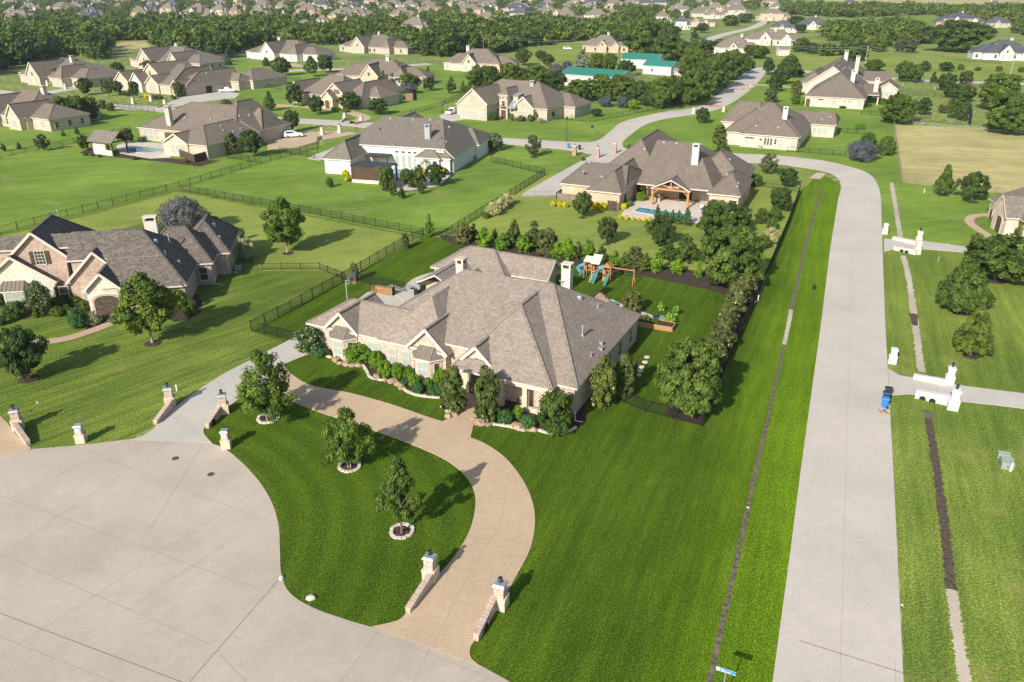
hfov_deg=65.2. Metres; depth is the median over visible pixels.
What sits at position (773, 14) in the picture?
brick house
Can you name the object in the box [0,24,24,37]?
woodland tree
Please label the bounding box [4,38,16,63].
woodland tree
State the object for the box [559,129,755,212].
brick house
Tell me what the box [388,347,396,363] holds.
window
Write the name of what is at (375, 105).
oak tree
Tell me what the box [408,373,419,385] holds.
shrub
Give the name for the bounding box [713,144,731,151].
oak tree
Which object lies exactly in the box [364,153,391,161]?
pergola
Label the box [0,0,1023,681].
ground
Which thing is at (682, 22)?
brick house
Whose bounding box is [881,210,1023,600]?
lawn
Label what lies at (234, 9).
brick house
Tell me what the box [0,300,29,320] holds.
bush
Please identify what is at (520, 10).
brick house
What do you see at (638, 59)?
barn
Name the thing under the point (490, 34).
woodland tree
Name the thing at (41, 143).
olive tree
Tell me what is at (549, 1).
brick house
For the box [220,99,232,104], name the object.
bush
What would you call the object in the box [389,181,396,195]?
conifer
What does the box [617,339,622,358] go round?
window
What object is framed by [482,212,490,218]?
bush
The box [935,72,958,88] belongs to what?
oak tree
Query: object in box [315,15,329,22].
brick house
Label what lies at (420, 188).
conifer
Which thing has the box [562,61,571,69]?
vitex tree
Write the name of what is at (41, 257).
window
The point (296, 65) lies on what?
driveway
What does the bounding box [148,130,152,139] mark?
window
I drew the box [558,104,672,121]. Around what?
iron fence
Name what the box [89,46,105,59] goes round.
woodland tree
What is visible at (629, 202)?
shrub
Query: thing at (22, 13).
brick house
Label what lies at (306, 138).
driveway
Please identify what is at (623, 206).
yellow shrub
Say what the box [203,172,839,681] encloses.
lawn
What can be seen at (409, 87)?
vitex tree
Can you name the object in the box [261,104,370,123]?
driveway
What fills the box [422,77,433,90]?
oak tree
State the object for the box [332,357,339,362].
boulder
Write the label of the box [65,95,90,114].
oak tree
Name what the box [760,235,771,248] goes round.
bush
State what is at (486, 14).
brick house
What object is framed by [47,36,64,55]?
woodland tree
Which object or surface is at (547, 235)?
magnolia tree
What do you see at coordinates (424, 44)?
woodland tree
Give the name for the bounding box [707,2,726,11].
brick house
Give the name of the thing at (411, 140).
white house
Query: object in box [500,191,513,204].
variegated shrub
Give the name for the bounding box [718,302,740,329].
magnolia tree
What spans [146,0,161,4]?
brick house
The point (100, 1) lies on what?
brick house
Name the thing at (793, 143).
window
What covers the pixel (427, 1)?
brick house
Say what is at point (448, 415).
boulder
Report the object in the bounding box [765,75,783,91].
oak tree
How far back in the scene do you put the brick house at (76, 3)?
969.94 m
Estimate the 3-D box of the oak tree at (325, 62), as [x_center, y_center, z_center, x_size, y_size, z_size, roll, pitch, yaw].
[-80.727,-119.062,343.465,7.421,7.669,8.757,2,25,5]
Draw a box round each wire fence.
[893,120,1006,192]
[898,121,1023,132]
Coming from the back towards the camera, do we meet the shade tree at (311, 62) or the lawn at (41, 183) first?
the shade tree at (311, 62)
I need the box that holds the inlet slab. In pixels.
[810,173,825,178]
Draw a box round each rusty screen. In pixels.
[405,93,411,100]
[413,92,416,100]
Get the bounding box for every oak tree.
[0,325,49,379]
[50,96,72,107]
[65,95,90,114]
[73,77,91,93]
[75,134,89,149]
[82,95,99,118]
[109,61,124,70]
[110,80,123,91]
[119,128,133,141]
[127,81,138,95]
[139,60,153,67]
[236,45,241,52]
[238,129,263,156]
[262,91,275,109]
[269,57,291,73]
[282,109,299,129]
[285,83,302,103]
[305,94,324,114]
[316,54,332,69]
[335,91,360,107]
[367,98,387,114]
[378,166,393,187]
[395,72,420,84]
[399,168,414,186]
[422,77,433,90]
[425,163,447,184]
[465,65,498,86]
[490,62,528,81]
[515,48,532,63]
[518,64,551,84]
[534,50,545,58]
[541,54,554,64]
[543,71,567,87]
[564,78,593,98]
[572,190,593,216]
[587,74,617,98]
[590,53,603,68]
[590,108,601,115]
[596,216,618,242]
[602,53,617,68]
[607,74,634,98]
[615,17,672,52]
[617,60,636,71]
[629,80,651,105]
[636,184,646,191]
[644,76,677,107]
[644,215,675,245]
[645,32,690,60]
[652,336,722,416]
[669,74,684,103]
[671,26,681,33]
[677,47,714,75]
[678,68,711,104]
[689,37,709,49]
[691,57,726,92]
[696,23,709,32]
[696,107,710,122]
[696,199,748,235]
[700,224,765,286]
[706,40,716,50]
[711,52,737,86]
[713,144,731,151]
[722,15,739,24]
[723,49,751,78]
[737,13,755,21]
[738,53,755,70]
[743,45,754,54]
[747,45,770,57]
[763,57,774,74]
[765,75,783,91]
[770,187,791,209]
[771,68,792,81]
[777,55,801,74]
[777,167,798,185]
[786,16,804,24]
[791,38,810,50]
[794,24,806,31]
[797,69,804,75]
[805,43,818,53]
[817,43,842,55]
[838,43,857,53]
[848,46,868,59]
[853,42,869,50]
[864,59,885,70]
[870,39,888,50]
[878,94,922,122]
[894,60,914,79]
[907,64,925,81]
[917,26,940,43]
[917,97,932,113]
[921,19,998,51]
[921,61,931,69]
[932,164,956,193]
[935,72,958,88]
[935,259,996,313]
[938,61,955,70]
[943,83,958,96]
[947,98,960,118]
[948,84,977,101]
[952,304,994,354]
[954,171,991,200]
[956,101,972,120]
[959,71,973,82]
[961,233,1023,281]
[977,72,1023,107]
[985,91,1023,133]
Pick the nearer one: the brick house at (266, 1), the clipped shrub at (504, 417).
the clipped shrub at (504, 417)
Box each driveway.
[0,416,30,455]
[130,330,308,442]
[158,91,238,107]
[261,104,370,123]
[267,131,355,149]
[277,366,534,666]
[291,63,321,69]
[308,147,334,160]
[439,112,463,120]
[521,151,618,196]
[700,103,725,107]
[744,84,790,87]
[884,238,1021,253]
[888,369,1023,408]
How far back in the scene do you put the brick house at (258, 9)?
781.42 m
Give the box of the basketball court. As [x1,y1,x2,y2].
[359,284,416,305]
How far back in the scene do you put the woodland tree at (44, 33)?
409.63 m
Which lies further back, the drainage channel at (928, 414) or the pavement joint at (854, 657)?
the drainage channel at (928, 414)
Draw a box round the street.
[0,439,509,681]
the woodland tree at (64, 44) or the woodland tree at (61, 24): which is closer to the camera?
the woodland tree at (64, 44)
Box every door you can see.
[206,86,212,92]
[215,84,222,91]
[501,110,505,118]
[679,189,691,199]
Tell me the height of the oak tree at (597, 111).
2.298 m
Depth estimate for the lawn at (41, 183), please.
166.23 m
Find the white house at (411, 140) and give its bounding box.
[322,111,491,174]
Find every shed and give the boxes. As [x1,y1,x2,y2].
[673,68,680,78]
[776,46,790,55]
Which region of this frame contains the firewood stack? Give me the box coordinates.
[370,283,394,295]
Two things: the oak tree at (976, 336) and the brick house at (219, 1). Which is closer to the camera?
the oak tree at (976, 336)
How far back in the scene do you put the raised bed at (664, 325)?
95.62 m
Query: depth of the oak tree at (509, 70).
293.63 m
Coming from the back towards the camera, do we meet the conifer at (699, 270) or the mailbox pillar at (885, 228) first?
the mailbox pillar at (885, 228)
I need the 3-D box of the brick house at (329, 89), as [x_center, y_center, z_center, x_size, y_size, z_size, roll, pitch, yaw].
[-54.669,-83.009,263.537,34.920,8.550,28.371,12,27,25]
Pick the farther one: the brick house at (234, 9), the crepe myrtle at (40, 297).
the brick house at (234, 9)
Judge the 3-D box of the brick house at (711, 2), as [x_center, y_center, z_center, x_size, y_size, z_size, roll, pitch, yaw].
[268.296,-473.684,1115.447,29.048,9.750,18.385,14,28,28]
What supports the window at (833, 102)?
in the brick house at (846, 81)
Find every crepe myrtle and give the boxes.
[0,293,4,310]
[21,280,54,313]
[291,325,326,352]
[488,132,503,150]
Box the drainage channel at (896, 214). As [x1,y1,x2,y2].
[889,182,902,237]
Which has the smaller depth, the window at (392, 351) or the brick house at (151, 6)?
the window at (392, 351)
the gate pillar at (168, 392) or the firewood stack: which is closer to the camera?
the gate pillar at (168, 392)
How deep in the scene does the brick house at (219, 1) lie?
1058.26 m
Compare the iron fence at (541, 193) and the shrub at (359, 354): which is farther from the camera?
the iron fence at (541, 193)
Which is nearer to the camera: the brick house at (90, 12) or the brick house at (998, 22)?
the brick house at (998, 22)
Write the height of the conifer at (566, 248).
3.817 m
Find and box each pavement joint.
[0,442,499,681]
[0,579,278,681]
[168,373,237,440]
[309,388,529,644]
[798,218,896,681]
[799,640,908,674]
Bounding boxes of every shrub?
[0,315,6,325]
[31,311,38,317]
[49,306,64,316]
[63,304,70,313]
[65,306,86,328]
[79,299,89,310]
[85,310,102,325]
[171,289,187,311]
[236,236,257,258]
[308,345,327,357]
[330,106,340,110]
[340,108,349,112]
[341,169,349,180]
[343,342,371,363]
[368,350,383,369]
[376,359,391,377]
[391,362,404,379]
[401,376,408,385]
[403,367,414,377]
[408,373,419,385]
[411,382,423,393]
[422,377,432,387]
[427,384,440,395]
[432,367,444,383]
[485,201,501,215]
[495,197,507,210]
[496,409,513,423]
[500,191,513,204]
[513,405,522,419]
[519,413,535,429]
[527,114,532,121]
[535,118,545,122]
[562,202,568,207]
[592,201,598,208]
[598,202,606,210]
[620,203,626,209]
[625,199,631,206]
[628,99,638,108]
[636,191,646,200]
[751,173,762,186]
[762,227,779,242]
[856,123,865,128]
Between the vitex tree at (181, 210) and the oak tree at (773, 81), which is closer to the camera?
the vitex tree at (181, 210)
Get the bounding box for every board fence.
[179,149,206,161]
[557,192,576,200]
[607,200,616,211]
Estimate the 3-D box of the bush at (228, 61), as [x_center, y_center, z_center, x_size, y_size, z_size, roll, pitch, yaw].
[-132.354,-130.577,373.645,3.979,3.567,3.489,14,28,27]
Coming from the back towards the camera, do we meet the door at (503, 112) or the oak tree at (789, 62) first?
the oak tree at (789, 62)
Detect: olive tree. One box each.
[33,133,49,150]
[238,228,244,238]
[525,134,541,155]
[742,206,752,225]
[758,153,778,173]
[764,87,777,101]
[894,39,905,50]
[901,36,919,51]
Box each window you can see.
[4,293,24,305]
[29,250,50,264]
[54,286,72,301]
[82,287,87,299]
[143,129,147,138]
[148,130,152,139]
[153,130,158,139]
[198,266,208,280]
[333,340,343,356]
[367,341,380,352]
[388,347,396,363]
[395,155,399,167]
[401,155,405,167]
[401,350,409,366]
[408,156,411,168]
[413,156,416,166]
[417,361,428,377]
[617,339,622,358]
[628,327,632,345]
[698,191,704,200]
[704,191,708,201]
[777,140,782,146]
[790,141,795,147]
[831,99,836,105]
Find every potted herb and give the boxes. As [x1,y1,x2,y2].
[657,301,665,310]
[664,312,675,321]
[672,305,679,315]
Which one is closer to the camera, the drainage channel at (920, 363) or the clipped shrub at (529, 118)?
the drainage channel at (920, 363)
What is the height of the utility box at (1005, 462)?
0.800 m
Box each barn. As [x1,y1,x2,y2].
[561,66,635,85]
[621,52,664,68]
[642,59,678,75]
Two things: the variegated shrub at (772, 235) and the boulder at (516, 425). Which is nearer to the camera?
the boulder at (516, 425)
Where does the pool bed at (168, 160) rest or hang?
on the lawn at (41, 183)
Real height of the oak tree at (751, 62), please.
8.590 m
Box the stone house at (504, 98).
[455,79,592,121]
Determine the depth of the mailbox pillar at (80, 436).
71.91 m
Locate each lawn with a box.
[0,108,164,156]
[0,133,313,233]
[0,189,422,448]
[5,192,420,275]
[180,131,588,236]
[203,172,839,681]
[205,390,474,628]
[225,61,303,71]
[235,64,471,120]
[365,90,694,141]
[449,164,823,294]
[623,75,899,196]
[881,182,1023,250]
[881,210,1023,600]
[894,400,1023,681]
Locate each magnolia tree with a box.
[172,81,183,96]
[223,132,238,153]
[348,262,360,280]
[401,232,409,248]
[437,365,467,413]
[453,222,472,243]
[473,364,500,421]
[535,227,558,256]
[590,354,617,409]
[616,351,634,397]
[621,290,642,312]
[627,246,643,269]
[707,335,728,365]
[709,319,737,348]
[710,312,735,336]
[711,124,726,144]
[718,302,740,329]
[721,282,747,313]
[736,276,754,301]
[743,273,758,294]
[790,80,802,94]
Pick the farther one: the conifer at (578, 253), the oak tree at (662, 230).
the oak tree at (662, 230)
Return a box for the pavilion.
[86,129,130,155]
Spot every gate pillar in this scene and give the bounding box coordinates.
[8,404,24,431]
[162,382,175,406]
[217,389,229,414]
[320,125,324,134]
[337,123,341,132]
[421,549,439,583]
[492,576,509,612]
[572,145,576,155]
[595,145,599,157]
[612,143,616,153]
[915,228,923,239]
[915,240,922,254]
[945,362,956,385]
[946,384,961,411]
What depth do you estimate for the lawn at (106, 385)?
88.49 m
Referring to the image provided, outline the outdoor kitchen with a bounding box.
[655,193,662,201]
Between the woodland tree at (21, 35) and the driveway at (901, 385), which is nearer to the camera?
the driveway at (901, 385)
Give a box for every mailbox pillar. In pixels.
[72,423,87,443]
[219,428,232,448]
[882,223,888,234]
[888,347,898,364]
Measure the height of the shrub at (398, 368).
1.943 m
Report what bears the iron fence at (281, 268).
on the lawn at (106, 385)
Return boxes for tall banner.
[969,107,972,124]
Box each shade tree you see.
[107,271,182,342]
[259,196,305,251]
[303,56,317,74]
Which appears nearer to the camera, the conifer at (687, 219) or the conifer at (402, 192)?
the conifer at (687, 219)
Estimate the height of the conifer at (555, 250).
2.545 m
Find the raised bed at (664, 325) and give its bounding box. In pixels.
[637,318,675,331]
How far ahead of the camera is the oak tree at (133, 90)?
273.57 m
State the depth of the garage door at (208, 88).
285.96 m
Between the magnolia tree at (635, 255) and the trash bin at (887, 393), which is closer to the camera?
the trash bin at (887, 393)
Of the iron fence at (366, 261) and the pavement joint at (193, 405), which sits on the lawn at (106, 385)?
the iron fence at (366, 261)
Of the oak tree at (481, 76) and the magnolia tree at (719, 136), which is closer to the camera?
the magnolia tree at (719, 136)
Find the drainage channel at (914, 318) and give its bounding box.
[909,313,917,325]
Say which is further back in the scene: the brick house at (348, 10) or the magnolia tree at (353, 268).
the brick house at (348, 10)
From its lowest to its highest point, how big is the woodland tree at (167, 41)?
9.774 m
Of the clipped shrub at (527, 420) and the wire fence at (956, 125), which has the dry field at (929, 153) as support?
the wire fence at (956, 125)
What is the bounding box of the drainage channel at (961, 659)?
[945,588,971,681]
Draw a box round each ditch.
[706,344,784,681]
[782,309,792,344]
[790,185,821,309]
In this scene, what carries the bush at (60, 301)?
on the mulch bed at (104, 317)
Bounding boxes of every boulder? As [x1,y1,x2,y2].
[306,594,314,600]
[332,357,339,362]
[342,360,348,366]
[373,373,379,379]
[388,377,397,383]
[394,381,401,386]
[444,411,452,418]
[449,410,458,416]
[471,417,476,424]
[476,418,485,425]
[485,419,493,426]
[511,421,522,429]
[529,426,536,431]
[591,292,602,298]
[599,294,607,300]
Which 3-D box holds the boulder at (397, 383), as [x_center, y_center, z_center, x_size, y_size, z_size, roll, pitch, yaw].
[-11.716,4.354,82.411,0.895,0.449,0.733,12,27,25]
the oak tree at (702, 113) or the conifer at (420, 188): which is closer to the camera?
the conifer at (420, 188)
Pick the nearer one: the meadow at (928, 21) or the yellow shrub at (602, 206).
the yellow shrub at (602, 206)
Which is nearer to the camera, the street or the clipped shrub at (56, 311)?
the street
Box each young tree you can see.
[100,79,113,94]
[234,349,296,421]
[321,406,376,467]
[373,456,422,533]
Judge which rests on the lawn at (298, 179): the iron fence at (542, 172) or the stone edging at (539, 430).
the iron fence at (542, 172)
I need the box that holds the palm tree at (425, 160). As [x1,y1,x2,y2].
[421,159,429,168]
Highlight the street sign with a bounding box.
[716,666,735,681]
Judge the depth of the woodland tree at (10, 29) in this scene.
400.28 m
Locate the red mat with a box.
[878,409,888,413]
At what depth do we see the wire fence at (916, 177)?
166.47 m
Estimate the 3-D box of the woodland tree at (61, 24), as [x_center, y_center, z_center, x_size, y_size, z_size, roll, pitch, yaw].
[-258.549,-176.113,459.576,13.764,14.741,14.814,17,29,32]
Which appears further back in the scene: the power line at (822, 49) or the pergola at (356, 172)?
the power line at (822, 49)
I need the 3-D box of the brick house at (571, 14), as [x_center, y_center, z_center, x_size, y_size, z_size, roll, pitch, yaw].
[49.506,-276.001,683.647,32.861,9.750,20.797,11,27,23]
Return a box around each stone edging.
[362,364,439,398]
[493,423,576,434]
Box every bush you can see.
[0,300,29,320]
[50,295,69,307]
[68,296,82,306]
[98,99,105,108]
[105,103,115,110]
[137,137,145,142]
[158,223,165,231]
[181,306,190,317]
[187,298,197,313]
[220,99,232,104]
[225,58,232,64]
[262,57,269,65]
[325,177,333,186]
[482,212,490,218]
[490,112,499,119]
[514,115,525,120]
[533,110,537,120]
[537,389,574,436]
[638,314,651,321]
[651,317,659,322]
[754,208,769,223]
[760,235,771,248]
[765,217,778,228]
[769,206,781,221]
[791,93,800,103]
[860,132,877,142]
[877,135,897,155]
[937,104,948,112]
[957,64,965,69]
[1013,220,1023,236]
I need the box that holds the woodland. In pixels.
[0,0,1023,46]
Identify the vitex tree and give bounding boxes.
[156,194,211,229]
[217,53,230,57]
[399,82,417,92]
[547,63,563,73]
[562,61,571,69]
[599,95,612,106]
[617,96,628,107]
[846,140,882,161]
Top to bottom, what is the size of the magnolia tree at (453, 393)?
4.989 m
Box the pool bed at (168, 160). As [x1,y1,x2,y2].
[79,148,217,166]
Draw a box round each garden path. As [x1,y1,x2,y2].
[33,314,113,344]
[403,272,431,289]
[964,213,991,237]
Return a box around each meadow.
[501,40,633,68]
[751,50,1023,77]
[821,17,933,25]
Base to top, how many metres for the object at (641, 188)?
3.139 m
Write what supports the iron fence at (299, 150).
on the lawn at (298, 179)
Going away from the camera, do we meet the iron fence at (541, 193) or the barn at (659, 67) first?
the iron fence at (541, 193)
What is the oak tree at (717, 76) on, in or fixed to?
on the ground at (10, 80)
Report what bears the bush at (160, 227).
on the lawn at (106, 385)
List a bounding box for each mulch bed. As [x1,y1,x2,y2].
[10,302,111,329]
[135,294,201,321]
[322,350,463,409]
[382,173,454,191]
[440,235,760,415]
[476,400,587,431]
[666,408,701,424]
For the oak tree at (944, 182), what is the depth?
152.15 m
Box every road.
[0,90,371,126]
[47,63,431,93]
[350,67,764,154]
[624,148,903,681]
[700,20,766,40]
[764,70,1023,84]
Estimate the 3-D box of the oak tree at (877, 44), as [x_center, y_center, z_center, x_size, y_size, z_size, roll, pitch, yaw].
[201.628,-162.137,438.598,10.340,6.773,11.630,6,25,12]
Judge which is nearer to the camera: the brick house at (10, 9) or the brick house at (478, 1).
the brick house at (10, 9)
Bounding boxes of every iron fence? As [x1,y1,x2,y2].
[0,141,319,233]
[1,126,130,156]
[111,102,154,111]
[181,184,420,233]
[226,152,256,161]
[249,229,423,330]
[250,321,291,339]
[261,262,344,278]
[279,147,314,157]
[356,273,405,290]
[400,85,479,115]
[424,168,544,235]
[490,155,543,172]
[522,191,561,196]
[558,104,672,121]
[622,389,703,426]
[703,185,800,421]
[760,182,800,190]
[787,147,845,154]
[942,56,1000,62]
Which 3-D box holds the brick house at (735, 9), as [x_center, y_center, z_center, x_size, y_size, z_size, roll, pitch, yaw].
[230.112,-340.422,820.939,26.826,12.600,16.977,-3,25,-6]
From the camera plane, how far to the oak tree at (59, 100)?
224.14 m
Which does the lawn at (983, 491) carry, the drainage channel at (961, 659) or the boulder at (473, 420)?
the drainage channel at (961, 659)
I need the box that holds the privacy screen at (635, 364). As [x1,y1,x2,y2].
[631,360,637,377]
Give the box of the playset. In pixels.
[576,254,634,285]
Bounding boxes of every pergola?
[350,161,397,183]
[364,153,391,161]
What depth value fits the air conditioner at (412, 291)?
105.36 m
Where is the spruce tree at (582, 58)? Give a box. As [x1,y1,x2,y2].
[574,49,590,67]
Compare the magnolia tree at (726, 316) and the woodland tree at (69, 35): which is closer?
the magnolia tree at (726, 316)
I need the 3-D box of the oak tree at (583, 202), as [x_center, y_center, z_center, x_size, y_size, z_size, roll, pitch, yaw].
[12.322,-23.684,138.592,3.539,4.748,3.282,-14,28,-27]
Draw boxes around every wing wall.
[12,422,30,445]
[153,399,173,424]
[204,404,221,428]
[405,569,435,612]
[473,595,496,641]
[735,87,750,90]
[892,236,916,244]
[893,246,916,254]
[913,373,947,385]
[915,388,950,405]
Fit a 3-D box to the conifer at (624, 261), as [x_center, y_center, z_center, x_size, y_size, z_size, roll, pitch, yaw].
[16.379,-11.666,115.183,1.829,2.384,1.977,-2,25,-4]
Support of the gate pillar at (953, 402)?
on the ground at (10, 80)
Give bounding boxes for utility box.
[997,450,1010,458]
[999,456,1014,470]
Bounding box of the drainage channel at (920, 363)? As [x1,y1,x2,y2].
[900,255,925,372]
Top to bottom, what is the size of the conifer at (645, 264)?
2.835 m
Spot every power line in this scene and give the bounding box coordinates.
[485,36,740,41]
[743,37,867,47]
[743,39,865,49]
[867,48,1011,57]
[869,46,1010,55]
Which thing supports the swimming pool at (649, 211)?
on the pool deck at (676, 205)
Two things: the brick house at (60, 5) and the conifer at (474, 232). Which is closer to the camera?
the conifer at (474, 232)
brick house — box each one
[0,85,99,131]
[0,210,239,313]
[1,0,20,3]
[3,6,16,13]
[4,10,37,18]
[18,55,119,87]
[20,2,40,10]
[46,2,80,12]
[70,1,83,6]
[76,5,106,15]
[80,10,98,17]
[90,0,110,5]
[113,59,287,95]
[129,6,151,16]
[129,43,226,68]
[137,98,291,158]
[143,3,159,12]
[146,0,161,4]
[159,3,179,12]
[166,0,181,5]
[183,5,209,14]
[201,12,216,16]
[210,4,229,15]
[213,0,228,4]
[228,4,241,14]
[235,2,247,10]
[245,37,335,61]
[249,7,270,14]
[251,2,272,10]
[256,0,269,3]
[274,1,288,8]
[293,74,403,108]
[294,1,307,6]
[294,2,322,14]
[298,19,312,24]
[306,245,641,415]
[314,0,332,9]
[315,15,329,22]
[327,9,350,19]
[335,55,435,85]
[336,0,351,4]
[339,31,420,54]
[340,5,353,15]
[346,1,366,9]
[351,5,376,17]
[362,0,380,4]
[378,3,394,9]
[387,0,401,6]
[388,7,415,16]
[401,0,419,9]
[401,14,427,29]
[418,3,441,12]
[421,0,435,5]
[443,45,519,71]
[446,0,460,5]
[452,1,466,7]
[459,4,485,13]
[465,0,481,2]
[476,1,498,9]
[478,10,497,19]
[499,3,531,12]
[507,5,532,16]
[509,0,529,7]
[533,4,559,15]
[534,2,550,7]
[542,0,553,3]
[557,12,584,18]
[559,7,572,13]
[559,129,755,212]
[562,1,579,6]
[582,2,596,6]
[582,32,629,52]
[583,7,610,17]
[584,0,603,4]
[604,0,623,7]
[606,6,618,12]
[624,0,639,3]
[638,0,654,6]
[654,0,670,5]
[654,9,671,23]
[668,3,689,11]
[674,13,690,29]
[689,16,715,26]
[690,4,710,16]
[696,0,713,4]
[703,7,724,18]
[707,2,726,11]
[714,34,756,54]
[720,100,840,150]
[723,2,749,15]
[725,0,743,7]
[744,28,804,45]
[756,7,791,20]
[760,0,778,5]
[769,3,780,8]
[770,20,796,32]
[796,16,826,29]
[799,50,898,108]
[932,11,984,25]
[967,37,1023,60]
[984,16,1011,27]
[987,187,1023,237]
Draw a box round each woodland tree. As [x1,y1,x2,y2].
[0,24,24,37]
[0,33,16,60]
[0,47,7,67]
[0,56,9,68]
[3,25,16,38]
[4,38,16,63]
[9,36,42,64]
[14,32,36,41]
[15,32,33,59]
[25,26,40,35]
[25,40,44,61]
[29,26,60,56]
[36,35,59,57]
[43,20,57,31]
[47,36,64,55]
[48,23,69,40]
[49,21,71,32]
[52,25,69,52]
[58,37,72,53]
[63,32,75,52]
[66,43,78,53]
[68,28,86,55]
[76,24,96,48]
[76,38,96,57]
[86,23,107,50]
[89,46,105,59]
[92,40,110,56]
[99,34,115,50]
[148,33,165,46]
[161,33,169,45]
[162,35,176,45]
[167,28,192,47]
[173,32,190,47]
[188,28,209,50]
[194,28,216,53]
[206,35,233,54]
[210,21,236,52]
[228,25,247,46]
[229,30,244,50]
[395,23,412,36]
[405,27,427,40]
[405,30,421,53]
[415,31,434,55]
[425,33,435,52]
[431,26,445,37]
[431,35,448,56]
[433,25,463,56]
[450,25,466,54]
[458,27,481,52]
[473,39,481,48]
[478,23,502,43]
[482,31,506,48]
[484,36,502,52]
[495,25,508,33]
[499,29,516,50]
[499,30,513,51]
[514,32,521,47]
[593,24,618,37]
[846,32,864,44]
[869,36,876,47]
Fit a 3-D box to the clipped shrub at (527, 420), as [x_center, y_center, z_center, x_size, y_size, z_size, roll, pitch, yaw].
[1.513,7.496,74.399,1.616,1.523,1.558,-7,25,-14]
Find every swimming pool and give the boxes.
[128,147,163,152]
[392,168,408,177]
[633,207,695,219]
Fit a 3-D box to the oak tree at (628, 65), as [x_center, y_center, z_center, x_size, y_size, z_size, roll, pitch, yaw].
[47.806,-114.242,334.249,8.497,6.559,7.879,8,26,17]
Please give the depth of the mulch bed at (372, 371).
83.42 m
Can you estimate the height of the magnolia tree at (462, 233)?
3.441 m
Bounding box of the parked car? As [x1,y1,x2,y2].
[283,130,302,137]
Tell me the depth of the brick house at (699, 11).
807.79 m
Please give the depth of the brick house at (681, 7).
893.16 m
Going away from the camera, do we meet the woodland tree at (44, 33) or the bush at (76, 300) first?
the bush at (76, 300)
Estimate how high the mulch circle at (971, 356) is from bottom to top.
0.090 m
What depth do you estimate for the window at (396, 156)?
173.42 m
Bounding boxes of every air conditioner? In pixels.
[234,263,241,270]
[408,287,416,295]
[414,282,422,290]
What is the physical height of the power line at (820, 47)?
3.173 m
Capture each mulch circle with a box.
[17,375,39,383]
[144,340,161,346]
[282,251,293,254]
[951,310,968,314]
[962,353,978,358]
[965,200,978,202]
[987,276,1006,283]
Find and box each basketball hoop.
[316,136,321,150]
[345,272,355,298]
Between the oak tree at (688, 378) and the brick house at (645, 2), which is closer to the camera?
the oak tree at (688, 378)
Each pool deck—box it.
[116,141,170,158]
[394,174,449,190]
[621,197,707,223]
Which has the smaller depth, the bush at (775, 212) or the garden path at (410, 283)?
the garden path at (410, 283)
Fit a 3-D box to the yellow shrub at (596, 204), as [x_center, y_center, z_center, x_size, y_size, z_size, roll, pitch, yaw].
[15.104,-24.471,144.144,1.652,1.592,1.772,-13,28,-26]
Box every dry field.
[104,41,149,52]
[823,0,1023,4]
[894,125,1023,192]
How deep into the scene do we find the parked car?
207.23 m
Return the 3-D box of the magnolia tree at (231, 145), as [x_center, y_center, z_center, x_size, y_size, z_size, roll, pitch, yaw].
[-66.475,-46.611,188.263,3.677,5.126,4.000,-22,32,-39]
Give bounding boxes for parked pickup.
[219,87,235,92]
[445,107,456,114]
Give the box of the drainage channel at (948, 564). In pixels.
[924,418,957,591]
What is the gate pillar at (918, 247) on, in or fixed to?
on the ground at (10, 80)
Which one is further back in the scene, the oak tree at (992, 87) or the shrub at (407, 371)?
the oak tree at (992, 87)
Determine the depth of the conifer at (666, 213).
135.47 m
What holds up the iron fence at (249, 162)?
on the lawn at (41, 183)
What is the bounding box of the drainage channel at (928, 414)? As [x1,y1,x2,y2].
[921,409,933,418]
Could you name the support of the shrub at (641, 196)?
on the lawn at (561, 221)
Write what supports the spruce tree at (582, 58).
on the meadow at (560, 54)
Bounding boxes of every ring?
[256,412,279,423]
[337,460,360,472]
[389,522,414,539]
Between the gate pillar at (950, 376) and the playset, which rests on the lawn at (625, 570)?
the playset
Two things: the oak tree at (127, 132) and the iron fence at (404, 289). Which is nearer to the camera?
the iron fence at (404, 289)
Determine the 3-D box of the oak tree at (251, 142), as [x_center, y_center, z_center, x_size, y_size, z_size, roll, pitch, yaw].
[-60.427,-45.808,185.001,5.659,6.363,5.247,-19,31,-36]
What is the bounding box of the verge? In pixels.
[712,177,840,681]
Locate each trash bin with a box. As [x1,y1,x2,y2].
[881,396,890,408]
[883,390,891,402]
[885,386,893,398]
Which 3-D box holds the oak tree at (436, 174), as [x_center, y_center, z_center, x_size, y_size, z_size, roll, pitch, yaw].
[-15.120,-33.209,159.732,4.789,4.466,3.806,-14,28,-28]
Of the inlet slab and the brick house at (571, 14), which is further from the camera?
the brick house at (571, 14)
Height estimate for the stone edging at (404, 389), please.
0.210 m
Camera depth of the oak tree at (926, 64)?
346.96 m
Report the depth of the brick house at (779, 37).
478.32 m
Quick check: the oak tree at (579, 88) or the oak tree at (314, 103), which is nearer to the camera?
the oak tree at (314, 103)
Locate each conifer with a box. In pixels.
[0,143,6,150]
[39,307,46,316]
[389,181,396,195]
[397,185,405,198]
[411,164,427,187]
[417,179,424,193]
[424,214,433,236]
[446,76,456,92]
[460,80,466,92]
[466,81,471,91]
[470,223,478,238]
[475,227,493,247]
[491,228,497,239]
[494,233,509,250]
[506,219,522,246]
[516,232,532,253]
[525,220,541,247]
[550,242,562,258]
[559,235,576,260]
[571,241,583,259]
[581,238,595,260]
[597,244,608,263]
[608,250,620,266]
[620,252,631,268]
[638,253,651,270]
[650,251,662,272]
[654,204,661,216]
[658,239,676,260]
[663,209,668,216]
[669,209,675,222]
[670,259,684,274]
[674,233,699,262]
[675,209,682,224]
[682,208,691,225]
[690,27,697,36]
[694,260,702,277]
[929,72,936,81]
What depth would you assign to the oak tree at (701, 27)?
580.50 m

